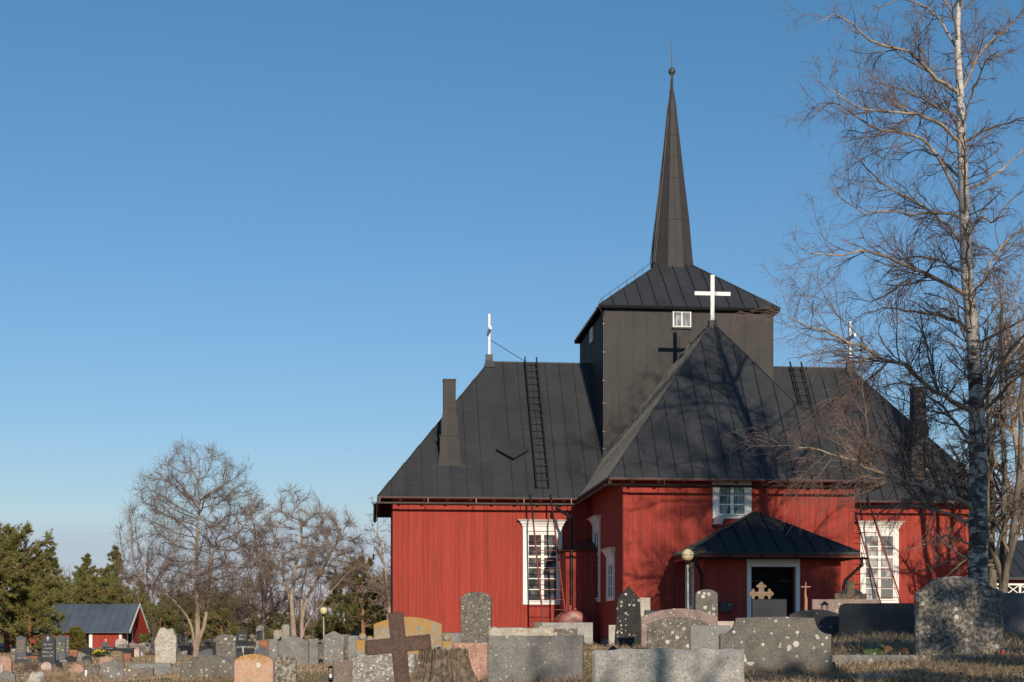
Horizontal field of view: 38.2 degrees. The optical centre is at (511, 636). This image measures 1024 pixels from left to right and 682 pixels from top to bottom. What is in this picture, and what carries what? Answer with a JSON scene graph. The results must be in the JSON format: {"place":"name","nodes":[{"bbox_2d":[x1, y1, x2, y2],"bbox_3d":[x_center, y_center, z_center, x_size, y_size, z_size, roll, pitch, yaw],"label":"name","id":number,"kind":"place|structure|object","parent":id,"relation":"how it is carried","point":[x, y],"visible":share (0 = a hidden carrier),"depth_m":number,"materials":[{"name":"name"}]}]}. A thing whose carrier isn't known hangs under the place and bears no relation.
{"place":"outdoors","nodes":[
{"label":"outdoors","id":0,"kind":"place"},
{"bbox_2d":[0,624,1023,681],"bbox_3d":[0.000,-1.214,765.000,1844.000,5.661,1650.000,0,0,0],"label":"ground","id":1,"kind":"structure","parent":0,"point":[318,678],"depth_m":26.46,"materials":[{"name":"plant"}]},
{"bbox_2d":[0,656,12,672],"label":"gravestone","id":2,"kind":"object","parent":1,"relation":"on","point":[6,662],"visible":0.55,"depth_m":35.94,"materials":[{"name":"pink stone"}]},
{"bbox_2d":[0,671,15,681],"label":"gravestone","id":3,"kind":"object","parent":1,"relation":"on","point":[5,675],"visible":0.98,"depth_m":32.95,"materials":[{"name":"grey stone"}]},
{"bbox_2d":[0,535,34,638],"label":"pine tree","id":4,"kind":"object","parent":1,"relation":"on","point":[8,570],"visible":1,"depth_m":80.67,"materials":[{"name":"green plant"}]},
{"bbox_2d":[16,636,26,657],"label":"gravestone","id":5,"kind":"object","parent":1,"relation":"on","point":[21,646],"visible":0.92,"depth_m":57.95,"materials":[{"name":"grey stone"}]},
{"bbox_2d":[0,584,66,651],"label":"pine tree","id":6,"kind":"object","parent":1,"relation":"on","point":[28,597],"visible":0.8,"depth_m":83.60,"materials":[{"name":"green plant"}]},
{"bbox_2d":[0,520,69,652],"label":"pine tree","id":7,"kind":"object","parent":1,"relation":"on","point":[15,539],"visible":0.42,"depth_m":86.07,"materials":[{"name":"green plant"}]},
{"bbox_2d":[25,671,44,681],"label":"boulder","id":8,"kind":"object","parent":1,"relation":"on","point":[37,676],"visible":0.98,"depth_m":32.88,"materials":[{"name":"white stone"}]},
{"bbox_2d":[41,634,55,665],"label":"gravestone","id":9,"kind":"object","parent":1,"relation":"on","point":[48,647],"visible":0.92,"depth_m":46.94,"materials":[{"name":"stone"}]},
{"bbox_2d":[22,574,76,603],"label":"pine tree","id":10,"kind":"object","parent":1,"relation":"on","point":[61,592],"visible":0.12,"depth_m":116.03,"materials":[{"name":"green plant"}]},
{"bbox_2d":[45,544,65,601],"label":"spruce tree","id":11,"kind":"object","parent":1,"relation":"on","point":[54,565],"visible":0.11,"depth_m":127.89,"materials":[{"name":"plant"}]},
{"bbox_2d":[55,635,65,659],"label":"gravestone","id":12,"kind":"object","parent":1,"relation":"on","point":[60,647],"visible":0.67,"depth_m":49.95,"materials":[{"name":"grey stone"}]},
{"bbox_2d":[67,625,87,651],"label":"young conifer","id":13,"kind":"object","parent":1,"relation":"on","point":[77,641],"visible":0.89,"depth_m":96.70,"materials":[{"name":"green plant"}]},
{"bbox_2d":[9,604,149,648],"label":"shed","id":14,"kind":"structure","parent":1,"relation":"on","point":[99,624],"depth_m":112.62,"materials":[{"name":"red paint"}]},
{"bbox_2d":[56,576,102,603],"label":"pine tree","id":15,"kind":"object","parent":1,"relation":"on","point":[84,592],"visible":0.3,"depth_m":123.67,"materials":[{"name":"green plant"}]},
{"bbox_2d":[70,553,100,598],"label":"spruce tree","id":16,"kind":"object","parent":1,"relation":"on","point":[87,562],"visible":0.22,"depth_m":131.81,"materials":[{"name":"plant"}]},
{"bbox_2d":[68,574,126,603],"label":"pine tree","id":17,"kind":"object","parent":1,"relation":"on","point":[108,590],"visible":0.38,"depth_m":125.42,"materials":[{"name":"green plant"}]},
{"bbox_2d":[101,660,124,680],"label":"gravestone","id":18,"kind":"object","parent":1,"relation":"on","point":[112,668],"visible":0.83,"depth_m":32.94,"materials":[{"name":"grey stone"}]},
{"bbox_2d":[96,545,134,596],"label":"spruce tree","id":19,"kind":"object","parent":1,"relation":"on","point":[109,568],"visible":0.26,"depth_m":133.72,"materials":[{"name":"plant"}]},
{"bbox_2d":[103,592,147,642],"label":"pine tree","id":20,"kind":"object","parent":1,"relation":"on","point":[129,599],"visible":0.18,"depth_m":125.81,"materials":[{"name":"green plant"}]},
{"bbox_2d":[124,668,153,678],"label":"gravestone","id":21,"kind":"object","parent":1,"relation":"on","point":[132,673],"visible":0.67,"depth_m":32.43,"materials":[{"name":"brown stone"}]},
{"bbox_2d":[125,579,158,642],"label":"pine tree","id":22,"kind":"object","parent":1,"relation":"on","point":[147,597],"visible":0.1,"depth_m":129.88,"materials":[{"name":"green plant"}]},
{"bbox_2d":[130,663,171,667],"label":"gravestone","id":23,"kind":"object","parent":1,"relation":"on","point":[141,665],"visible":0.37,"depth_m":34.90,"materials":[{"name":"grey stone"}]},
{"bbox_2d":[148,604,160,647],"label":"bare sapling","id":24,"kind":"object","parent":1,"relation":"on","point":[155,633],"visible":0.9,"depth_m":100.97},
{"bbox_2d":[139,600,188,642],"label":"pine tree","id":25,"kind":"object","parent":1,"relation":"on","point":[167,617],"visible":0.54,"depth_m":117.53,"materials":[{"name":"green plant"}]},
{"bbox_2d":[154,628,177,664],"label":"gravestone","id":26,"kind":"object","parent":1,"relation":"on","point":[165,644],"visible":0.84,"depth_m":46.80,"materials":[{"name":"white stone"}]},
{"bbox_2d":[176,604,188,651],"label":"bare sapling","id":27,"kind":"object","parent":1,"relation":"on","point":[182,631],"visible":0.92,"depth_m":85.97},
{"bbox_2d":[157,596,212,642],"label":"pine tree","id":28,"kind":"object","parent":1,"relation":"on","point":[192,613],"visible":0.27,"depth_m":123.93,"materials":[{"name":"green plant"}]},
{"bbox_2d":[0,634,373,651],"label":"stone wall","id":29,"kind":"structure","parent":1,"relation":"on","point":[205,644],"depth_m":97.37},
{"bbox_2d":[0,563,381,636],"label":"bare woods","id":30,"kind":"object","parent":1,"relation":"on","point":[307,610],"visible":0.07,"depth_m":144.24,"materials":[{"name":"plant"}]},
{"bbox_2d":[109,430,287,657],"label":"bare tree","id":31,"kind":"object","parent":1,"relation":"on","point":[206,584],"visible":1,"depth_m":71.48,"materials":[{"name":"brown wood"}]},
{"bbox_2d":[174,588,230,639],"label":"pine tree","id":32,"kind":"object","parent":1,"relation":"on","point":[216,609],"visible":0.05,"depth_m":129.87,"materials":[{"name":"green plant"}]},
{"bbox_2d":[181,654,233,679],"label":"gravestone","id":33,"kind":"object","parent":1,"relation":"on","point":[209,664],"visible":0.86,"depth_m":28.89,"materials":[{"name":"white stone"}]},
{"bbox_2d":[189,590,250,643],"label":"pine tree","id":34,"kind":"object","parent":1,"relation":"on","point":[215,628],"visible":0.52,"depth_m":121.41,"materials":[{"name":"green plant"}]},
{"bbox_2d":[216,634,236,661],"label":"gravestone","id":35,"kind":"object","parent":1,"relation":"on","point":[226,645],"visible":0.66,"depth_m":41.93,"materials":[{"name":"white stone"}]},
{"bbox_2d":[227,620,259,645],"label":"pine tree","id":36,"kind":"object","parent":1,"relation":"on","point":[239,624],"visible":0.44,"depth_m":111.97,"materials":[{"name":"green plant"}]},
{"bbox_2d":[237,641,253,654],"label":"gravestone","id":37,"kind":"object","parent":1,"relation":"on","point":[248,647],"visible":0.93,"depth_m":65.91,"materials":[{"name":"stone"}]},
{"bbox_2d":[234,654,274,681],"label":"gravestone","id":38,"kind":"object","parent":1,"relation":"on","point":[254,668],"visible":1,"depth_m":25.92,"materials":[{"name":"stone"}]},
{"bbox_2d":[256,625,264,648],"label":"gravestone","id":39,"kind":"object","parent":1,"relation":"on","point":[260,632],"visible":0.6,"depth_m":79.85,"materials":[{"name":"white stone"}]},
{"bbox_2d":[229,488,301,630],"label":"bare tree","id":40,"kind":"object","parent":1,"relation":"on","point":[264,614],"visible":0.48,"depth_m":107.85,"materials":[{"name":"plant"}]},
{"bbox_2d":[250,608,296,638],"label":"pine tree","id":41,"kind":"object","parent":1,"relation":"on","point":[275,626],"visible":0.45,"depth_m":127.39,"materials":[{"name":"green plant"}]},
{"bbox_2d":[274,656,296,681],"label":"gravestone","id":42,"kind":"object","parent":1,"relation":"on","point":[285,668],"visible":0.92,"depth_m":26.95,"materials":[{"name":"stone"}]},
{"bbox_2d":[268,635,318,666],"bbox_3d":[-5.608,0.490,38.000,1.270,1.033,0.171,0,0,-1],"label":"gravestone","id":43,"kind":"object","parent":1,"relation":"on","point":[301,651],"visible":0.6,"depth_m":37.92,"materials":[{"name":"grey stone"}]},
{"bbox_2d":[252,482,345,635],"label":"bare tree","id":44,"kind":"object","parent":1,"relation":"on","point":[294,574],"visible":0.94,"depth_m":95.84,"materials":[{"name":"brown wood"}]},
{"bbox_2d":[284,610,332,638],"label":"pine tree","id":45,"kind":"object","parent":1,"relation":"on","point":[308,630],"visible":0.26,"depth_m":122.67,"materials":[{"name":"green plant"}]},
{"bbox_2d":[314,620,348,643],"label":"juniper bush","id":46,"kind":"object","parent":1,"relation":"on","point":[339,628],"visible":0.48,"depth_m":111.49,"materials":[{"name":"green plant"}]},
{"bbox_2d":[323,631,343,663],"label":"gravestone","id":47,"kind":"object","parent":1,"relation":"on","point":[333,645],"visible":0.81,"depth_m":44.93,"materials":[{"name":"grey stone"}]},
{"bbox_2d":[300,503,372,638],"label":"bare tree","id":48,"kind":"object","parent":1,"relation":"on","point":[346,584],"visible":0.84,"depth_m":97.89,"materials":[{"name":"brown wood"}]},
{"bbox_2d":[318,584,360,633],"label":"pine tree","id":49,"kind":"object","parent":1,"relation":"on","point":[335,617],"visible":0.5,"depth_m":121.51,"materials":[{"name":"green plant"}]},
{"bbox_2d":[333,660,351,681],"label":"gravestone","id":50,"kind":"object","parent":1,"relation":"on","point":[342,670],"visible":0.86,"depth_m":23.95,"materials":[{"name":"brown stone"}]},
{"bbox_2d":[348,636,358,659],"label":"gravestone","id":51,"kind":"object","parent":1,"relation":"on","point":[352,645],"visible":0.49,"depth_m":43.95,"materials":[{"name":"grey stone"}]},
{"bbox_2d":[325,552,390,632],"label":"pine tree","id":52,"kind":"object","parent":1,"relation":"on","point":[362,607],"visible":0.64,"depth_m":105.73,"materials":[{"name":"green plant"}]},
{"bbox_2d":[356,633,365,653],"bbox_3d":[-3.257,0.345,32.000,0.222,0.846,0.200,0,0,0],"label":"ball post","id":53,"kind":"object","parent":1,"relation":"on","point":[361,646],"visible":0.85,"depth_m":31.90,"materials":[{"name":"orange stone"}]},
{"bbox_2d":[347,496,390,619],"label":"bare tree","id":54,"kind":"object","parent":1,"relation":"on","point":[385,596],"visible":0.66,"depth_m":103.66,"materials":[{"name":"brown wood"}]},
{"bbox_2d":[352,654,416,681],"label":"gravestone","id":55,"kind":"object","parent":1,"relation":"on","point":[369,668],"visible":0.65,"depth_m":21.92,"materials":[{"name":"white stone"}]},
{"bbox_2d":[366,611,431,681],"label":"iron cross","id":56,"kind":"object","parent":1,"relation":"on","point":[398,644],"visible":1,"depth_m":13.98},
{"bbox_2d":[374,617,441,658],"bbox_3d":[-2.317,0.122,33.000,1.590,1.111,0.390,0,0,0],"label":"gravestone","id":57,"kind":"object","parent":1,"relation":"on","point":[414,626],"visible":0.27,"depth_m":32.88,"materials":[{"name":"yellow stone"}]},
{"bbox_2d":[410,647,478,681],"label":"tree stump","id":58,"kind":"object","parent":1,"relation":"on","point":[435,664],"visible":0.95,"depth_m":16.77,"materials":[{"name":"brown plant"}]},
{"bbox_2d":[442,634,452,649],"bbox_3d":[-1.398,0.267,32.000,0.229,0.644,0.200,0,0,0],"label":"ball post","id":59,"kind":"object","parent":1,"relation":"on","point":[446,643],"visible":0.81,"depth_m":31.90,"materials":[{"name":"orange stone"}]},
{"bbox_2d":[452,643,487,680],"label":"gravestone","id":60,"kind":"object","parent":1,"relation":"on","point":[477,655],"visible":0.58,"depth_m":23.92,"materials":[{"name":"pink stone"}]},
{"bbox_2d":[461,592,491,642],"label":"gravestone","id":61,"kind":"object","parent":1,"relation":"on","point":[476,613],"visible":0.61,"depth_m":32.90,"materials":[{"name":"stone"}]},
{"bbox_2d":[488,628,553,635],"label":"gravestone","id":62,"kind":"object","parent":1,"relation":"on","point":[521,631],"visible":0.25,"depth_m":25.88,"materials":[{"name":"yellow stone"}]},
{"bbox_2d":[487,635,583,681],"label":"gravestone","id":63,"kind":"object","parent":1,"relation":"on","point":[520,657],"visible":0.98,"depth_m":20.90,"materials":[{"name":"grey stone"}]},
{"bbox_2d":[529,494,565,622],"bbox_3d":[1.266,-2.264,50.053,0.843,5.265,1.922,0,0,-17],"label":"ladder","id":64,"kind":"object","parent":1,"relation":"on","point":[537,560],"visible":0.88,"depth_m":50.10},
{"bbox_2d":[554,629,577,634],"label":"gravestone","id":65,"kind":"object","parent":1,"relation":"on","point":[565,631],"visible":0.13,"depth_m":26.33,"materials":[{"name":"stone"}]},
{"bbox_2d":[542,623,592,644],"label":"gravestone","id":66,"kind":"object","parent":1,"relation":"on","point":[585,630],"visible":0.48,"depth_m":37.87,"materials":[{"name":"grey stone"}]},
{"bbox_2d":[553,605,589,622],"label":"gravestone","id":67,"kind":"object","parent":1,"relation":"on","point":[570,615],"visible":0.38,"depth_m":49.18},
{"bbox_2d":[608,625,614,645],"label":"gravestone","id":68,"kind":"object","parent":1,"relation":"on","point":[611,633],"visible":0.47,"depth_m":36.95,"materials":[{"name":"yellow stone"}]},
{"bbox_2d":[614,586,640,646],"bbox_3d":[2.677,-0.415,34.000,0.666,1.479,0.450,0,0,6],"label":"gravestone","id":69,"kind":"object","parent":1,"relation":"on","point":[628,622],"visible":0.83,"depth_m":33.80,"materials":[{"name":"black stone"}]},
{"bbox_2d":[640,598,649,616],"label":"gravestone","id":70,"kind":"object","parent":1,"relation":"on","point":[644,603],"visible":0.26,"depth_m":37.95,"materials":[{"name":"yellow stone"}]},
{"bbox_2d":[305,635,1023,681],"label":"fallen leaves","id":71,"kind":"object","parent":1,"relation":"on","point":[877,669],"visible":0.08,"depth_m":17.41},
{"bbox_2d":[592,648,743,681],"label":"gravestone","id":72,"kind":"object","parent":1,"relation":"on","point":[672,665],"visible":1,"depth_m":15.87,"materials":[{"name":"grey stone"}]},
{"bbox_2d":[647,617,710,649],"bbox_3d":[2.936,0.004,26.000,1.121,0.680,0.240,0,0,9],"label":"gravestone","id":73,"kind":"object","parent":1,"relation":"on","point":[671,632],"visible":0.58,"depth_m":25.91,"materials":[{"name":"stone"}]},
{"bbox_2d":[641,609,717,646],"bbox_3d":[3.163,-0.128,28.000,1.433,0.790,0.250,0,0,9],"label":"gravestone","id":74,"kind":"object","parent":1,"relation":"on","point":[711,619],"visible":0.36,"depth_m":27.90,"materials":[{"name":"stone"}]},
{"bbox_2d":[373,38,1000,645],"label":"wooden church","id":75,"kind":"structure","parent":1,"relation":"on","point":[629,458],"depth_m":51.15,"materials":[{"name":"wood"}]},
{"bbox_2d":[518,519,566,604],"bbox_3d":[1.068,-2.570,51.304,1.750,2.940,0.239,0,0,-5],"label":"window","id":76,"kind":"structure","parent":75,"relation":"in","point":[548,579],"depth_m":51.38,"materials":[{"name":"white paint"}]},
{"bbox_2d":[587,515,600,601],"bbox_3d":[2.779,-2.595,50.211,0.239,2.890,1.780,0,0,-5],"label":"window","id":77,"kind":"structure","parent":75,"relation":"in","point":[595,520],"depth_m":49.56,"materials":[{"name":"white paint"}]},
{"bbox_2d":[600,547,615,600],"bbox_3d":[3.061,-1.965,47.255,0.239,1.670,1.740,0,0,-5],"label":"window","id":78,"kind":"structure","parent":75,"relation":"in","point":[609,552],"depth_m":47.16,"materials":[{"name":"white paint"}]},
{"bbox_2d":[673,311,690,326],"bbox_3d":[6.010,-11.225,52.424,0.660,0.570,0.065,0,0,-5],"label":"window","id":79,"kind":"structure","parent":75,"relation":"in","point":[682,317],"depth_m":52.43,"materials":[{"name":"white paint"}]},
{"bbox_2d":[685,562,693,608],"bbox_3d":[5.338,-1.500,44.399,0.060,1.400,1.040,0,0,-5],"label":"window","id":80,"kind":"structure","parent":75,"relation":"in","point":[691,566],"depth_m":44.27,"materials":[{"name":"white paint"}]},
{"bbox_2d":[719,602,732,611],"bbox_3d":[6.170,-0.845,42.672,0.360,0.280,0.145,0,0,-5],"label":"letter box","id":81,"kind":"object","parent":75,"relation":"attached to","point":[725,606],"visible":1,"depth_m":42.61,"materials":[{"name":"paint"}]},
{"bbox_2d":[712,481,751,518],"bbox_3d":[6.735,-4.275,45.270,1.210,1.350,0.110,0,0,-5],"label":"window","id":82,"kind":"structure","parent":75,"relation":"in","point":[727,502],"depth_m":45.28,"materials":[{"name":"white paint"}]},
{"bbox_2d":[751,568,770,616],"bbox_3d":[7.205,-0.775,43.154,0.683,2.450,0.090,0,0,-5],"label":"door","id":83,"kind":"structure","parent":75,"relation":"in","point":[758,575],"depth_m":43.15,"materials":[{"name":"black wood"}]},
{"bbox_2d":[770,568,792,616],"bbox_3d":[7.870,-0.775,43.218,0.681,2.450,0.090,0,0,-5],"label":"door","id":84,"kind":"structure","parent":75,"relation":"in","point":[781,581],"depth_m":43.20,"materials":[{"name":"black wood"}]},
{"bbox_2d":[855,521,904,602],"bbox_3d":[13.044,-2.630,52.446,1.780,2.900,0.239,0,0,-5],"label":"window","id":85,"kind":"structure","parent":75,"relation":"in","point":[877,559],"depth_m":52.53,"materials":[{"name":"white paint"}]},
{"bbox_2d":[681,549,693,608],"bbox_3d":[4.746,-0.974,40.000,0.339,2.775,0.339,0,0,-6],"label":"globe lamp","id":86,"kind":"object","parent":1,"relation":"on","point":[687,555],"visible":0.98,"depth_m":39.94,"materials":[{"name":"white metal"}]},
{"bbox_2d":[695,589,717,616],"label":"gravestone","id":87,"kind":"object","parent":1,"relation":"on","point":[706,600],"visible":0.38,"depth_m":32.85,"materials":[{"name":"white stone"}]},
{"bbox_2d":[690,625,730,649],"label":"gravestone","id":88,"kind":"object","parent":1,"relation":"on","point":[705,636],"visible":0.48,"depth_m":23.93,"materials":[{"name":"grey stone"}]},
{"bbox_2d":[749,582,773,598],"bbox_3d":[5.891,-0.425,35.000,0.590,1.733,0.116,0,0,6],"label":"ornate cross","id":89,"kind":"object","parent":1,"relation":"on","point":[761,593],"visible":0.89,"depth_m":34.95,"materials":[{"name":"beige stone"}]},
{"bbox_2d":[752,599,786,616],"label":"gravestone","id":90,"kind":"object","parent":1,"relation":"on","point":[769,607],"visible":0.35,"depth_m":32.90,"materials":[{"name":"stone"}]},
{"bbox_2d":[719,617,835,674],"bbox_3d":[3.369,0.164,19.000,1.509,0.827,0.360,0,0,6],"label":"gravestone","id":91,"kind":"object","parent":1,"relation":"on","point":[799,643],"visible":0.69,"depth_m":18.88,"materials":[{"name":"grey stone"}]},
{"bbox_2d":[789,609,838,637],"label":"gravestone","id":92,"kind":"object","parent":1,"relation":"on","point":[827,621],"visible":0.42,"depth_m":27.87,"materials":[{"name":"stone"}]},
{"bbox_2d":[812,599,879,613],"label":"gravestone","id":93,"kind":"object","parent":1,"relation":"on","point":[834,605],"visible":0.13,"depth_m":32.90,"materials":[{"name":"stone"}]},
{"bbox_2d":[834,581,865,598],"bbox_3d":[8.112,-0.458,35.500,0.746,1.753,0.120,0,0,3],"label":"stone cross","id":94,"kind":"object","parent":1,"relation":"on","point":[850,590],"visible":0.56,"depth_m":35.44,"materials":[{"name":"beige stone"}]},
{"bbox_2d":[831,655,909,666],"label":"grave kerb","id":95,"kind":"structure","parent":1,"relation":"on","point":[842,658],"depth_m":19.92,"materials":[{"name":"grey stone"}]},
{"bbox_2d":[722,0,1023,584],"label":"birch tree","id":96,"kind":"object","parent":1,"relation":"on","point":[976,408],"visible":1,"depth_m":33.38,"materials":[{"name":"brown plant"}]},
{"bbox_2d":[839,603,914,639],"bbox_3d":[6.661,-0.255,27.000,1.370,0.688,0.220,0,0,11],"label":"gravestone","id":97,"kind":"object","parent":1,"relation":"on","point":[859,618],"visible":0.7,"depth_m":26.90,"materials":[{"name":"stone"}]},
{"bbox_2d":[854,497,902,602],"bbox_3d":[12.791,-2.340,51.141,0.865,5.101,2.387,0,0,-35],"label":"ladder","id":98,"kind":"object","parent":1,"relation":"on","point":[884,550],"visible":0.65,"depth_m":51.26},
{"bbox_2d":[850,640,910,654],"bbox_3d":[5.117,0.256,20.574,0.861,0.420,0.364,0,0,0],"label":"leafy plant","id":99,"kind":"object","parent":1,"relation":"on","point":[888,650],"visible":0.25,"depth_m":20.54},
{"bbox_2d":[857,674,905,681],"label":"gravestone","id":100,"kind":"object","parent":1,"relation":"on","point":[876,675],"visible":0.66,"depth_m":15.14,"materials":[{"name":"grey stone"}]},
{"bbox_2d":[914,576,1003,654],"bbox_3d":[6.330,-0.245,20.999,1.199,1.216,0.336,0,0,9],"label":"gravestone","id":101,"kind":"object","parent":1,"relation":"on","point":[953,614],"visible":0.89,"depth_m":20.86,"materials":[{"name":"stone"}]},
{"bbox_2d":[908,284,1023,588],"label":"bare tree","id":102,"kind":"object","parent":1,"relation":"on","point":[992,577],"visible":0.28,"depth_m":41.95,"materials":[{"name":"brown plant"}]},
{"bbox_2d":[910,655,1022,664],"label":"grave kerb","id":103,"kind":"structure","parent":1,"relation":"on","point":[933,657],"depth_m":19.87,"materials":[{"name":"stone"}]},
{"bbox_2d":[923,236,1023,592],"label":"bare tree","id":104,"kind":"object","parent":1,"relation":"on","point":[1001,564],"visible":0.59,"depth_m":40.32,"materials":[{"name":"brown plant"}]},
{"bbox_2d":[953,256,1023,539],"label":"bare tree","id":105,"kind":"object","parent":1,"relation":"on","point":[1014,421],"visible":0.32,"depth_m":46.96,"materials":[{"name":"brown wood"}]},
{"bbox_2d":[997,540,1023,592],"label":"outbuilding","id":106,"kind":"structure","parent":1,"relation":"on","point":[1016,580],"depth_m":62.15,"materials":[{"name":"white paint"}]},
{"bbox_2d":[1003,593,1023,635],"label":"gravestone","id":107,"kind":"object","parent":1,"relation":"on","point":[1013,612],"visible":0.5,"depth_m":25.93,"materials":[{"name":"grey stone"}]},
{"bbox_2d":[0,0,1023,623],"label":"sky","id":108,"kind":"structure","parent":0,"point":[275,231],"materials":[{"name":"blue"}]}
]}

